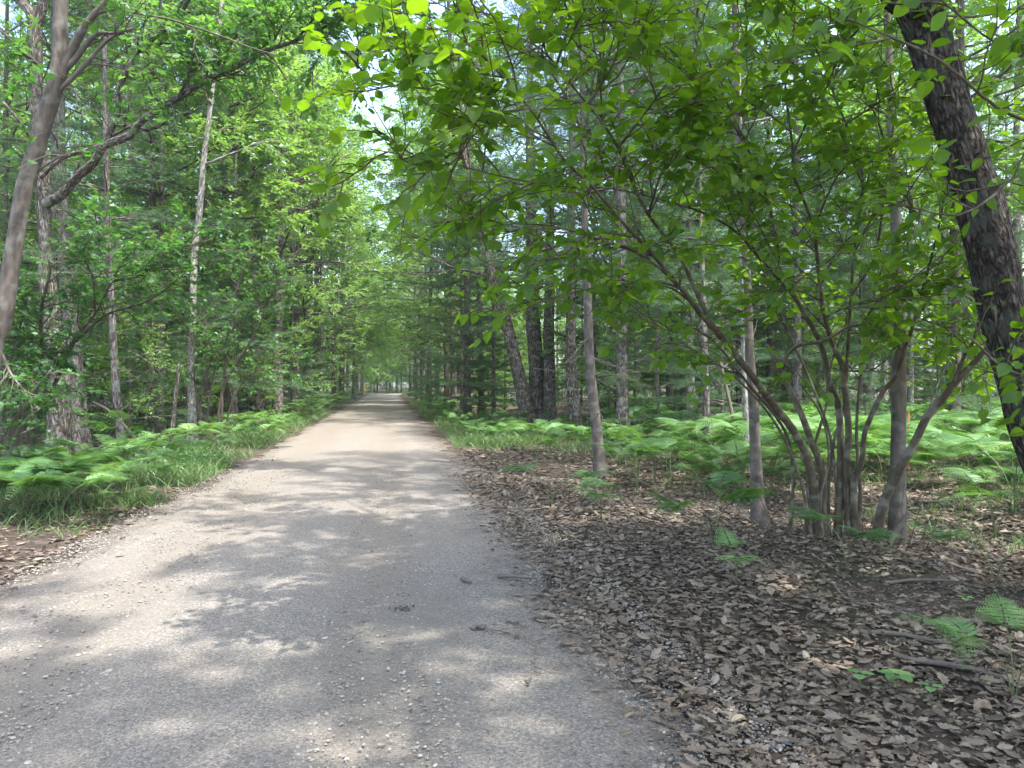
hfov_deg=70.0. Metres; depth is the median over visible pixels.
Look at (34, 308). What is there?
maple sapling
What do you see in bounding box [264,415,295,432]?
bracken fern
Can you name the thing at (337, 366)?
maple tree
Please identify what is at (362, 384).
oak tree
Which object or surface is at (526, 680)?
fallen stick
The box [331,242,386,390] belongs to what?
oak tree
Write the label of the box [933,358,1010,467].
pine sapling
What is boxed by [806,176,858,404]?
pine tree
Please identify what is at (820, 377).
pine tree
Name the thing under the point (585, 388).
maple sapling
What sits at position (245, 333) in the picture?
young pine
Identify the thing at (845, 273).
oak tree
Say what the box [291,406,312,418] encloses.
bracken fern
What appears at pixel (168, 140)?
maple tree
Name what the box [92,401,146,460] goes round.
dead bough
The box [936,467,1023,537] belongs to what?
bracken fern
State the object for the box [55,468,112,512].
bracken fern
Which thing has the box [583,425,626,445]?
bracken fern
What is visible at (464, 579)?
fallen stick
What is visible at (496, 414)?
bracken fern
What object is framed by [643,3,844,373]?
oak tree
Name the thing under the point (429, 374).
young pine
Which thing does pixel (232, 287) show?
pine tree
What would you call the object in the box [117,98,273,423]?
maple tree
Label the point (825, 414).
bracken fern
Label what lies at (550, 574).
fallen stick
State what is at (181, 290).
maple tree
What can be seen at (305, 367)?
young pine
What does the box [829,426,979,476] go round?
bracken fern
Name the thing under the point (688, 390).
pine tree
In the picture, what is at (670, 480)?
bracken fern
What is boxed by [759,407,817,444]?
bracken fern
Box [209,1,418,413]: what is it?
oak tree
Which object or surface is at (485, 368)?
young pine
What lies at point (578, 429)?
bracken fern
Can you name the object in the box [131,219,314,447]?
understory shrub
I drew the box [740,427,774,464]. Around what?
bracken fern
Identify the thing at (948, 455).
bracken fern
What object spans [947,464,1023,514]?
bracken fern
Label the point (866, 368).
pine tree
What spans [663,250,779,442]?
young pine
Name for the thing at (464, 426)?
bracken fern
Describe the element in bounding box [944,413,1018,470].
bracken fern
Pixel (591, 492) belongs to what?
bracken fern
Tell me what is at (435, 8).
sky
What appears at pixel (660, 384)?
maple sapling
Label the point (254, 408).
bracken fern
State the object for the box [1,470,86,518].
bracken fern
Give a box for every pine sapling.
[283,341,337,414]
[848,362,890,415]
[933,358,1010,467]
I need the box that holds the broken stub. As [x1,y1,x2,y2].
[885,511,910,545]
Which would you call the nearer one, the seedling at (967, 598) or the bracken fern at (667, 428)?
the seedling at (967, 598)
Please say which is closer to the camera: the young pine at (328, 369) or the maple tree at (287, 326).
the maple tree at (287, 326)
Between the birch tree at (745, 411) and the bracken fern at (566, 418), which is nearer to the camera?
the birch tree at (745, 411)
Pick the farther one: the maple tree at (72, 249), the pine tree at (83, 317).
the maple tree at (72, 249)
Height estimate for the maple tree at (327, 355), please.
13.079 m
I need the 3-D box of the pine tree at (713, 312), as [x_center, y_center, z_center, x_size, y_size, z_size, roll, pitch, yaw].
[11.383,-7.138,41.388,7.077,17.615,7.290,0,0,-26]
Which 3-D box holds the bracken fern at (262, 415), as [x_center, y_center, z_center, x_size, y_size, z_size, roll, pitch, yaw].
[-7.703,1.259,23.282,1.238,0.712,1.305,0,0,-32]
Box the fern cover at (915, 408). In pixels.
[0,388,1001,435]
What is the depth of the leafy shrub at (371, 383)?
132.03 m
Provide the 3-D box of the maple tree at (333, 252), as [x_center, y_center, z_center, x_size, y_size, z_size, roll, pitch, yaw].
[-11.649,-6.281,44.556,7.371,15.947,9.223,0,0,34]
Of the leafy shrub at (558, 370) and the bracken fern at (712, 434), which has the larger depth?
the leafy shrub at (558, 370)
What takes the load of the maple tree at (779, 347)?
on the ground at (40, 541)
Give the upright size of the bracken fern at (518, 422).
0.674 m
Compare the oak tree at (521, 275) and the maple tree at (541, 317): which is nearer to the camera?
the maple tree at (541, 317)
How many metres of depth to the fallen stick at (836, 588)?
5.33 m
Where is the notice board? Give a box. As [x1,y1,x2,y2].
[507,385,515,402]
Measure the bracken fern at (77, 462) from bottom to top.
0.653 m
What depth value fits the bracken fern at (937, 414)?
20.58 m
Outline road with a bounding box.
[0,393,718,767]
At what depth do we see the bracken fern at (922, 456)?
10.80 m
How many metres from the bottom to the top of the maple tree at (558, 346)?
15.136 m
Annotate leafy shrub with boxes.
[336,358,367,393]
[364,359,380,392]
[369,357,403,392]
[392,353,412,392]
[555,358,566,403]
[555,363,565,401]
[586,365,633,411]
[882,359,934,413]
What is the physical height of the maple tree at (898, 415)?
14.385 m
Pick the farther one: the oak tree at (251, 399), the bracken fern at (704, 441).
the oak tree at (251, 399)
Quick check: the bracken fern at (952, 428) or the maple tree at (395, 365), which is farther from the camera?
the maple tree at (395, 365)
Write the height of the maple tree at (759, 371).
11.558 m
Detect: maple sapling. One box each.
[0,201,24,429]
[0,252,47,404]
[17,239,83,417]
[19,274,98,416]
[23,258,146,437]
[33,320,104,407]
[46,245,186,444]
[90,234,177,418]
[117,281,221,437]
[120,306,182,416]
[138,283,222,417]
[196,256,289,420]
[213,270,284,412]
[359,364,375,393]
[366,348,398,393]
[381,351,408,391]
[402,363,412,391]
[455,290,511,384]
[473,294,527,409]
[485,288,527,384]
[491,312,559,404]
[495,319,527,397]
[507,320,556,398]
[508,273,544,375]
[554,271,612,405]
[554,315,584,400]
[558,282,607,395]
[562,295,608,382]
[577,296,661,427]
[639,322,665,402]
[639,336,679,410]
[708,335,735,406]
[760,296,815,403]
[777,311,855,410]
[808,364,841,409]
[829,299,890,401]
[874,311,931,394]
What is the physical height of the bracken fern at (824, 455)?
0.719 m
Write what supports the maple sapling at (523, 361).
on the ground at (40, 541)
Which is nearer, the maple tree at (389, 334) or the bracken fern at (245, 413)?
the bracken fern at (245, 413)
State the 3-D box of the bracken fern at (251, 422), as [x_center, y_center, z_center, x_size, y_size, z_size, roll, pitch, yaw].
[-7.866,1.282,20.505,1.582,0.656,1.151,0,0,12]
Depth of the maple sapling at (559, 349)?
68.13 m
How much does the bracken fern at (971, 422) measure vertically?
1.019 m
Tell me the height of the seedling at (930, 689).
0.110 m
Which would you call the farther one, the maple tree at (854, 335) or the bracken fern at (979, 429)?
the maple tree at (854, 335)
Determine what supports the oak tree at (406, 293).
on the ground at (40, 541)
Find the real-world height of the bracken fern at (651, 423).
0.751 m
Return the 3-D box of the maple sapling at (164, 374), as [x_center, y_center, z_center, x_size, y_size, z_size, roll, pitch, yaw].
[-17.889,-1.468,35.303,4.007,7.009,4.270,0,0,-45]
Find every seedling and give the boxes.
[847,668,874,687]
[877,668,914,690]
[917,681,943,699]
[956,595,972,609]
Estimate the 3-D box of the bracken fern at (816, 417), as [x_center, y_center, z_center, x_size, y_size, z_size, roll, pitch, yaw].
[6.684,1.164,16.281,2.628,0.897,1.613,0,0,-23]
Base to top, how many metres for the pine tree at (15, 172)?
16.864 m
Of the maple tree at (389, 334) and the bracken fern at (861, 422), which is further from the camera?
the maple tree at (389, 334)
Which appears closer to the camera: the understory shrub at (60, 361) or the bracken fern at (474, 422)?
the understory shrub at (60, 361)
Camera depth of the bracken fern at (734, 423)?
12.94 m
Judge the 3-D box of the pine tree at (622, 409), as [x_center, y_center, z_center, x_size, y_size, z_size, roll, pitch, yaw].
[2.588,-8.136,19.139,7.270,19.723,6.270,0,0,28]
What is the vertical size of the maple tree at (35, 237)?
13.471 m
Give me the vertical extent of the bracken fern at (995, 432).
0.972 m
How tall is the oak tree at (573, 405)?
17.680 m
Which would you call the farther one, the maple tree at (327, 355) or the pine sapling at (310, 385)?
the maple tree at (327, 355)
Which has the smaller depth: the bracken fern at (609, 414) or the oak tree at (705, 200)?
the bracken fern at (609, 414)
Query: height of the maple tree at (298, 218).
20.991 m
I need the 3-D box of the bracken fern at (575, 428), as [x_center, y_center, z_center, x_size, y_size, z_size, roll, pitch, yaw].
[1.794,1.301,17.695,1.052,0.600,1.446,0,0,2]
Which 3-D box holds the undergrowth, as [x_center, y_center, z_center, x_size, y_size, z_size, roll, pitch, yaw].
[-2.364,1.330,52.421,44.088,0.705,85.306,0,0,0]
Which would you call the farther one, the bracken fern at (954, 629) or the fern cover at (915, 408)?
the fern cover at (915, 408)
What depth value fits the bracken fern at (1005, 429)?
13.12 m
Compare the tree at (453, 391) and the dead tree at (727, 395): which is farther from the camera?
the tree at (453, 391)
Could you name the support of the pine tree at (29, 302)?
on the ground at (40, 541)
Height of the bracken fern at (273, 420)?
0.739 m
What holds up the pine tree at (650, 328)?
on the ground at (40, 541)
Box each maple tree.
[0,0,182,443]
[0,0,299,368]
[0,0,329,433]
[0,28,146,396]
[0,59,121,414]
[29,190,105,386]
[46,51,277,423]
[66,0,358,429]
[73,0,374,421]
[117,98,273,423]
[121,211,219,390]
[124,103,319,416]
[157,0,370,414]
[168,225,218,405]
[190,0,393,345]
[209,142,335,393]
[209,198,303,406]
[239,246,304,389]
[242,150,388,405]
[261,53,397,407]
[276,104,402,400]
[288,280,349,387]
[299,286,353,389]
[329,289,366,380]
[353,8,520,409]
[357,117,443,398]
[359,67,499,402]
[364,278,406,392]
[369,277,412,391]
[371,273,408,392]
[379,293,412,391]
[387,278,443,379]
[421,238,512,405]
[439,273,503,399]
[518,33,711,390]
[526,234,586,398]
[554,289,576,395]
[562,188,650,387]
[566,0,806,429]
[581,200,656,400]
[615,0,904,396]
[647,115,826,402]
[713,209,802,389]
[720,131,868,390]
[789,116,946,414]
[791,0,1023,445]
[810,0,1023,422]
[834,218,917,387]
[884,9,908,541]
[961,201,1023,393]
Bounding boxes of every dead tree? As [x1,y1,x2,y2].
[142,350,215,449]
[675,323,757,464]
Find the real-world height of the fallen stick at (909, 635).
0.044 m
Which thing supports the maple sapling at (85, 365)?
on the ground at (40, 541)
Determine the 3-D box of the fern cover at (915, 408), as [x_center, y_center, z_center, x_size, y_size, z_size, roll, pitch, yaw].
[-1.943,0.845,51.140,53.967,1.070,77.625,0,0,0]
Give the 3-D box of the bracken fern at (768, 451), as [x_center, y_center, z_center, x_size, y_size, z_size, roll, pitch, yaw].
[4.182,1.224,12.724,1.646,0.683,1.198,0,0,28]
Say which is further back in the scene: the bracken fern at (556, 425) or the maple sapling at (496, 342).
the maple sapling at (496, 342)
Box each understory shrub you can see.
[0,180,250,477]
[0,354,91,494]
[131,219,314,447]
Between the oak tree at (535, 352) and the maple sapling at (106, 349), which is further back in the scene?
the oak tree at (535, 352)
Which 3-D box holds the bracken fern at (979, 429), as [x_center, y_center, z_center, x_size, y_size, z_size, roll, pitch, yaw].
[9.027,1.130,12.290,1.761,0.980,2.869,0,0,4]
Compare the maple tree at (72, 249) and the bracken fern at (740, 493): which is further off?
the maple tree at (72, 249)
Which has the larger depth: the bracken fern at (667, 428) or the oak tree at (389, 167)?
the oak tree at (389, 167)
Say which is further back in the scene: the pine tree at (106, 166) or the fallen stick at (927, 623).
the pine tree at (106, 166)
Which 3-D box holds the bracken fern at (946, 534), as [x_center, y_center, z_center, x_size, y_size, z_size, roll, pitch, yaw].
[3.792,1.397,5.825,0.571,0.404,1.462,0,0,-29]
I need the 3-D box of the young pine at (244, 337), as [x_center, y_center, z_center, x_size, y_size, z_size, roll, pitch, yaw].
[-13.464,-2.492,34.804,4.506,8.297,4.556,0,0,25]
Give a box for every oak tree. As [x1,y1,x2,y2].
[0,0,455,453]
[13,38,147,259]
[25,2,212,413]
[97,80,217,346]
[170,19,310,409]
[184,11,332,421]
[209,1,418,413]
[216,1,364,414]
[228,120,292,419]
[266,94,393,404]
[284,116,400,407]
[286,151,387,361]
[300,139,414,402]
[301,152,413,357]
[321,202,387,361]
[321,216,389,396]
[322,168,406,399]
[324,215,406,398]
[331,234,401,394]
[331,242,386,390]
[345,122,440,400]
[345,237,393,395]
[358,179,440,387]
[359,87,521,390]
[360,222,471,392]
[369,175,476,402]
[369,224,435,396]
[376,246,440,367]
[377,243,442,379]
[378,225,423,386]
[379,95,483,406]
[381,1,582,425]
[388,155,510,403]
[450,0,609,418]
[460,3,611,421]
[460,184,525,416]
[474,1,708,436]
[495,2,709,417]
[495,209,561,381]
[579,1,821,407]
[599,8,765,410]
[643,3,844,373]
[646,113,713,404]
[783,91,908,400]
[802,13,949,411]
[803,2,965,413]
[821,46,1017,421]
[825,46,945,360]
[833,85,919,399]
[842,133,1023,404]
[876,0,1023,409]
[880,0,1023,472]
[889,144,946,356]
[898,0,1023,275]
[904,66,1023,406]
[985,0,1023,272]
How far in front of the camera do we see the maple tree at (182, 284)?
25.10 m
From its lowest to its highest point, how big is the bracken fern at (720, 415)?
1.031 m
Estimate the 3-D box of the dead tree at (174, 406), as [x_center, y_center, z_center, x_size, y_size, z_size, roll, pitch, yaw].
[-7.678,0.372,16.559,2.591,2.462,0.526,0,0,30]
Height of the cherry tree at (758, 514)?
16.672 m
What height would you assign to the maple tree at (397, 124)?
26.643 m
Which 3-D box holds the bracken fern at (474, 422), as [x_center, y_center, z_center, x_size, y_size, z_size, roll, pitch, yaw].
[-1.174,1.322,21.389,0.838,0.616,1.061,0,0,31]
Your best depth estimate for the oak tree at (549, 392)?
28.03 m
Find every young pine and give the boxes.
[76,261,144,412]
[98,253,210,440]
[104,286,178,414]
[171,251,269,400]
[211,298,271,399]
[270,276,336,400]
[321,325,351,390]
[397,228,516,415]
[403,322,443,404]
[444,266,525,413]
[471,349,501,393]
[558,312,585,393]
[595,200,717,437]
[649,368,679,401]
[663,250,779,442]
[713,216,825,403]
[735,208,851,405]
[806,282,858,389]
[888,235,998,401]
[910,253,999,411]
[914,322,940,399]
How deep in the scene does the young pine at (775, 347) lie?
30.52 m
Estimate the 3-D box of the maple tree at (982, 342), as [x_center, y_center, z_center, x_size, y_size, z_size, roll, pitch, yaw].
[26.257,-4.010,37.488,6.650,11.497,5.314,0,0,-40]
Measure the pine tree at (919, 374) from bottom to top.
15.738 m
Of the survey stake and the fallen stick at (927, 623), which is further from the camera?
the survey stake
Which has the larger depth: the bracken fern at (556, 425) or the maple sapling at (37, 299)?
the maple sapling at (37, 299)
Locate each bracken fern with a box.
[0,443,87,490]
[0,451,120,500]
[0,452,105,496]
[0,456,92,512]
[0,456,99,506]
[0,456,160,521]
[0,466,58,520]
[0,468,68,514]
[1,457,62,497]
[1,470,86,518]
[6,469,82,514]
[18,450,83,487]
[21,433,163,464]
[51,464,152,506]
[52,446,127,490]
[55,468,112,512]
[70,463,185,501]
[77,445,142,463]
[84,447,191,484]
[94,485,151,509]
[95,434,167,459]
[132,431,187,443]
[143,436,187,460]
[153,442,185,461]
[161,421,226,446]
[187,433,234,460]
[192,429,226,440]
[208,418,260,432]
[209,416,249,431]
[212,411,266,430]
[213,422,249,447]
[215,412,253,432]
[219,414,247,434]
[241,414,276,435]
[246,417,291,440]
[248,405,290,410]
[248,423,291,441]
[256,413,287,423]
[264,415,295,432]
[273,412,299,426]
[274,414,302,427]
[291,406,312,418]
[432,403,447,407]
[435,414,468,420]
[438,409,462,422]
[441,404,459,407]
[445,412,474,419]
[451,420,497,431]
[456,418,484,431]
[456,423,490,437]
[467,426,510,441]
[479,403,491,415]
[484,410,507,421]
[484,417,525,425]
[486,422,522,446]
[500,462,625,503]
[506,422,581,446]
[507,418,570,438]
[520,411,552,415]
[527,419,568,438]
[535,429,591,460]
[538,426,590,445]
[555,416,576,429]
[566,425,604,446]
[569,477,624,521]
[576,424,641,448]
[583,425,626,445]
[584,426,640,440]
[590,439,635,464]
[591,437,642,461]
[594,438,667,490]
[600,407,666,432]
[601,406,659,424]
[601,418,665,429]
[602,427,644,444]
[602,427,649,457]
[603,436,665,471]
[615,437,702,489]
[618,429,700,475]
[628,441,715,482]
[630,424,651,433]
[639,425,670,436]
[643,471,777,545]
[652,429,700,457]
[653,412,735,464]
[661,412,762,471]
[668,426,725,454]
[669,430,723,449]
[669,462,700,483]
[676,427,746,470]
[679,456,765,495]
[685,434,781,498]
[688,440,773,472]
[688,443,775,470]
[693,450,782,500]
[697,438,739,465]
[701,418,831,488]
[709,433,782,445]
[711,527,762,579]
[713,436,791,466]
[713,464,790,487]
[722,440,820,487]
[729,415,843,465]
[735,458,804,492]
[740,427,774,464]
[743,418,860,472]
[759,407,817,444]
[759,414,890,470]
[760,415,831,428]
[761,416,844,466]
[763,454,804,479]
[764,414,885,429]
[769,441,859,469]
[777,403,834,414]
[779,427,890,462]
[781,506,908,564]
[782,422,887,461]
[805,411,834,417]
[807,417,945,470]
[811,438,917,476]
[814,414,938,460]
[826,437,926,474]
[827,416,890,467]
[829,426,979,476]
[834,409,912,435]
[844,438,907,470]
[850,447,950,485]
[874,438,944,452]
[885,444,952,478]
[899,524,1023,578]
[899,594,1023,696]
[906,422,1009,484]
[907,432,957,471]
[910,409,948,420]
[912,452,969,482]
[917,436,945,469]
[921,406,1002,420]
[922,438,1008,485]
[927,432,1020,512]
[928,424,969,453]
[929,421,971,435]
[930,439,1017,499]
[932,417,1003,431]
[933,410,1005,427]
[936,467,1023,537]
[940,445,1002,487]
[941,431,1010,485]
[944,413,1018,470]
[946,419,1019,466]
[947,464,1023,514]
[951,414,1008,467]
[953,451,1022,481]
[968,411,1003,421]
[968,434,1009,476]
[969,425,1007,440]
[977,450,1013,483]
[980,440,1015,458]
[983,466,1023,481]
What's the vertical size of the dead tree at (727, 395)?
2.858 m
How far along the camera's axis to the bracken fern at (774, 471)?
10.43 m
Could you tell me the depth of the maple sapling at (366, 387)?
110.39 m
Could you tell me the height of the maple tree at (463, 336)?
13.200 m
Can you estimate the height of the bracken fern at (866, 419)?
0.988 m
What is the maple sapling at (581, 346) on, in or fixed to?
on the ground at (40, 541)
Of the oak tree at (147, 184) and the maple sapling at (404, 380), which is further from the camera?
the maple sapling at (404, 380)
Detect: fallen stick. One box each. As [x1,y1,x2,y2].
[460,577,471,583]
[470,624,486,630]
[485,627,525,633]
[497,574,531,579]
[524,678,531,686]
[529,659,565,674]
[540,572,574,586]
[793,717,821,745]
[822,579,857,601]
[860,629,950,644]
[869,599,924,616]
[884,578,958,583]
[894,651,1017,681]
[921,618,985,626]
[925,557,978,573]
[964,604,1007,613]
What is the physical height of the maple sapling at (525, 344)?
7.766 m
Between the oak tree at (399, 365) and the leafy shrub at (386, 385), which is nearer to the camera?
the oak tree at (399, 365)
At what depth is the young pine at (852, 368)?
56.43 m
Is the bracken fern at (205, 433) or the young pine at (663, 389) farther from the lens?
the young pine at (663, 389)
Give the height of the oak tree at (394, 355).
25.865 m
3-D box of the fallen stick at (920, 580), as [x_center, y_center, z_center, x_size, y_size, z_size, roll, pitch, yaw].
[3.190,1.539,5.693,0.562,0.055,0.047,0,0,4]
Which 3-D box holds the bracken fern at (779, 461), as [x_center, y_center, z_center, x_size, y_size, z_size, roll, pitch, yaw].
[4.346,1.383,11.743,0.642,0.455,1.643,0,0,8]
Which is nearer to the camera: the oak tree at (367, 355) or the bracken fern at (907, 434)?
the bracken fern at (907, 434)
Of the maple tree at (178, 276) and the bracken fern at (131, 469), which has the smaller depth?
the bracken fern at (131, 469)
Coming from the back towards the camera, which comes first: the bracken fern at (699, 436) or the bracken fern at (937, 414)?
the bracken fern at (937, 414)
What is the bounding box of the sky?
[0,0,1023,384]
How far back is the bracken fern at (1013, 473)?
9.02 m
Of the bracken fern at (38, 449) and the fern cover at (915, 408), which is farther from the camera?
the fern cover at (915, 408)
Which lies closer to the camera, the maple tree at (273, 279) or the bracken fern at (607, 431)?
the bracken fern at (607, 431)
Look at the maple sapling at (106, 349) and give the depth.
17.84 m
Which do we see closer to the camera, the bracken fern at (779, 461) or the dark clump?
the dark clump
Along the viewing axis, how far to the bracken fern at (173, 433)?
16.59 m
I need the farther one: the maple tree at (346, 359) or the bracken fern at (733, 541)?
the maple tree at (346, 359)
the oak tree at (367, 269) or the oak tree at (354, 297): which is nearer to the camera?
the oak tree at (354, 297)
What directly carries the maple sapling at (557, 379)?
on the ground at (40, 541)
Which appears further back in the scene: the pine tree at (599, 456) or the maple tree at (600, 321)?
the maple tree at (600, 321)
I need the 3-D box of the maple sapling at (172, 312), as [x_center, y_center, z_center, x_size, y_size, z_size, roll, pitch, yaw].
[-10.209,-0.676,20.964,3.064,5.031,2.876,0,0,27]
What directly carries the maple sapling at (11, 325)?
on the ground at (40, 541)
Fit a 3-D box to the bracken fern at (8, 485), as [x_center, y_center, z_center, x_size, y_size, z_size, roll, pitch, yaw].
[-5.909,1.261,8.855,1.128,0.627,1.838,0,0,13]
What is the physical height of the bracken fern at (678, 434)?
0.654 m
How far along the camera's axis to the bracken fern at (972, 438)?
11.14 m
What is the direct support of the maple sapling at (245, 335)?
on the ground at (40, 541)
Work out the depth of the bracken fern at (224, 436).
14.08 m
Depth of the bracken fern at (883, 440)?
12.13 m
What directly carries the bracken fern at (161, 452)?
on the ground at (40, 541)
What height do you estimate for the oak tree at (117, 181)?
28.627 m
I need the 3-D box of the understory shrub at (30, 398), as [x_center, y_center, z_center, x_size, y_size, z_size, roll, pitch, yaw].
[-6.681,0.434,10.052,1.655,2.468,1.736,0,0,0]
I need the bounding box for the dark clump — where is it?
[388,604,414,610]
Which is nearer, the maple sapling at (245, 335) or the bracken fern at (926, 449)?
the bracken fern at (926, 449)
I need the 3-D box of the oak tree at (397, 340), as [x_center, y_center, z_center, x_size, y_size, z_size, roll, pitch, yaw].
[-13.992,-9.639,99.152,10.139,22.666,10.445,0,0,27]
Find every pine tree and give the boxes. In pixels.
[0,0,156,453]
[0,0,194,458]
[0,16,97,409]
[0,25,39,372]
[0,71,48,358]
[9,0,278,437]
[13,0,215,423]
[36,107,144,418]
[71,134,125,410]
[104,107,179,326]
[136,1,333,426]
[322,260,356,394]
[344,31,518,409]
[363,0,867,476]
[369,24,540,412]
[392,11,525,417]
[395,268,442,399]
[407,133,510,402]
[456,3,599,315]
[482,0,762,446]
[551,66,710,430]
[554,134,646,401]
[560,106,678,396]
[570,0,821,438]
[601,0,794,461]
[603,104,757,414]
[650,168,766,399]
[654,42,818,406]
[672,2,934,412]
[734,34,907,407]
[765,62,880,390]
[802,69,935,413]
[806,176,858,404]
[870,71,979,420]
[930,68,1023,386]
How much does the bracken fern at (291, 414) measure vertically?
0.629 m
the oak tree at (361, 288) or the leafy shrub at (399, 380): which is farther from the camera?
the leafy shrub at (399, 380)
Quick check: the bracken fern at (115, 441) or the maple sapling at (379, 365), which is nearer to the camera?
the bracken fern at (115, 441)
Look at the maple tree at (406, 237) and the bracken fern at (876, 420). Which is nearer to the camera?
the bracken fern at (876, 420)
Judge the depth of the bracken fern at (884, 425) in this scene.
13.96 m
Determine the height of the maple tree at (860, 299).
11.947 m
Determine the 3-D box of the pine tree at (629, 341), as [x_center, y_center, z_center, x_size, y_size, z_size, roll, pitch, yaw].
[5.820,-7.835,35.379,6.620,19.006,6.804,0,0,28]
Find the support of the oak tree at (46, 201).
on the ground at (40, 541)
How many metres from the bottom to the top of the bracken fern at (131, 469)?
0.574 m
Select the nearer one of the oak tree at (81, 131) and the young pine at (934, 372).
the young pine at (934, 372)
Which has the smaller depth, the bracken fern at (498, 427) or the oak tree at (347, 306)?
the bracken fern at (498, 427)
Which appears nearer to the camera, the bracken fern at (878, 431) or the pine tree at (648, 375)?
the bracken fern at (878, 431)
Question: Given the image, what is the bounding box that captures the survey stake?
[908,413,909,470]
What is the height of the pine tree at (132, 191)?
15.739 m
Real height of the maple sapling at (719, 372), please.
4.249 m
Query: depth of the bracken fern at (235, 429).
17.27 m
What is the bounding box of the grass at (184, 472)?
[0,400,1023,557]
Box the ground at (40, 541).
[0,385,1023,767]
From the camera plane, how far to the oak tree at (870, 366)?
35.35 m
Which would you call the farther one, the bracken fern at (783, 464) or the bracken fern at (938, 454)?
the bracken fern at (938, 454)
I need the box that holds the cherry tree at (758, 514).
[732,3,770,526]
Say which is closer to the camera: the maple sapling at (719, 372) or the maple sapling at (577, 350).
the maple sapling at (719, 372)
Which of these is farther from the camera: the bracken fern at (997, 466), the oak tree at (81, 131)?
the oak tree at (81, 131)
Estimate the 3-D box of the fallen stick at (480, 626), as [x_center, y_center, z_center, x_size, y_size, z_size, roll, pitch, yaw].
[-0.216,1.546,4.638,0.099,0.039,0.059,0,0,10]
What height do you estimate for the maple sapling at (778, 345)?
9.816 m
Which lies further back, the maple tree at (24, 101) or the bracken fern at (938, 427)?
the maple tree at (24, 101)
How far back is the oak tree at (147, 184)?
48.53 m
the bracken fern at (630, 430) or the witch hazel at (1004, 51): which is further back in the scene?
the bracken fern at (630, 430)
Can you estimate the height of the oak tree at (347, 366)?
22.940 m
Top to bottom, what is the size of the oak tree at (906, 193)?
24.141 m
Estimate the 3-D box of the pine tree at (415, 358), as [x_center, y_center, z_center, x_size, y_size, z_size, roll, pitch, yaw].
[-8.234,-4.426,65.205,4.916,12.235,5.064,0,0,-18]
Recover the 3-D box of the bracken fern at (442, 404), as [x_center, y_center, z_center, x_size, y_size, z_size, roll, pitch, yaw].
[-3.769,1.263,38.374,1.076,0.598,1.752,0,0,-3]
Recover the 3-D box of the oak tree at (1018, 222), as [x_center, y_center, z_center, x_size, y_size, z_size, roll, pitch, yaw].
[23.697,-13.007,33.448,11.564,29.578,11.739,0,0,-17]
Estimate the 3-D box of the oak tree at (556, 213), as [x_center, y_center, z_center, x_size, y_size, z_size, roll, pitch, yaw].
[3.876,-11.835,31.599,10.707,26.976,10.547,0,0,-34]
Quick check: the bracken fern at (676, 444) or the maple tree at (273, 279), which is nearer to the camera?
the bracken fern at (676, 444)
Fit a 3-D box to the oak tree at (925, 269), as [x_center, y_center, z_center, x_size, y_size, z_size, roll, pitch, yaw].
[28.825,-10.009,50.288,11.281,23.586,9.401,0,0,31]
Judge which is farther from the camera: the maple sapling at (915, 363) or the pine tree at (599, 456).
the maple sapling at (915, 363)
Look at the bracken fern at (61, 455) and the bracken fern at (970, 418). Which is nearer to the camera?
the bracken fern at (61, 455)
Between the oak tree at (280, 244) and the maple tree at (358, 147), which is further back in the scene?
the maple tree at (358, 147)
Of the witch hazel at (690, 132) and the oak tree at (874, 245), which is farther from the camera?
the oak tree at (874, 245)
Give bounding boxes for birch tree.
[70,0,305,443]
[242,8,360,412]
[630,0,870,473]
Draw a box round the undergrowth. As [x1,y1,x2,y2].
[2,393,1008,492]
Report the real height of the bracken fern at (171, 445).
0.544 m
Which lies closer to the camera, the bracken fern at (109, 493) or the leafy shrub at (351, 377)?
the bracken fern at (109, 493)
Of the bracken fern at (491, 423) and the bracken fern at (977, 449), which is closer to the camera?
the bracken fern at (977, 449)
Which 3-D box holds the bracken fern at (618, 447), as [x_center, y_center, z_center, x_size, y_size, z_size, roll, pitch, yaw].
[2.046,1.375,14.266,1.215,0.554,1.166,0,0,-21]
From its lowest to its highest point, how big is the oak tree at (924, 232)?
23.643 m
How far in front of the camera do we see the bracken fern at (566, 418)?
22.11 m
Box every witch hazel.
[278,0,1023,550]
[767,0,1023,439]
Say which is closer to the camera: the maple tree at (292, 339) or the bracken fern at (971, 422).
the bracken fern at (971, 422)
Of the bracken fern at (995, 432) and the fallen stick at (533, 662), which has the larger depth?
the bracken fern at (995, 432)
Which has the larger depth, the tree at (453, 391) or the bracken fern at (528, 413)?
the tree at (453, 391)
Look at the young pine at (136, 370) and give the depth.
36.59 m
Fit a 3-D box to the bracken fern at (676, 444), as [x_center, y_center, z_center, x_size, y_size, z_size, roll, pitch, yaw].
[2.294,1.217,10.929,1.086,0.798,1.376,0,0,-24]
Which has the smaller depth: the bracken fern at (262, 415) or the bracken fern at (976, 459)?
the bracken fern at (976, 459)
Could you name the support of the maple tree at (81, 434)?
on the ground at (40, 541)
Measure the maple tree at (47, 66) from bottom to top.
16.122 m
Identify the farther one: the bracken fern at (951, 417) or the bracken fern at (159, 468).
the bracken fern at (951, 417)

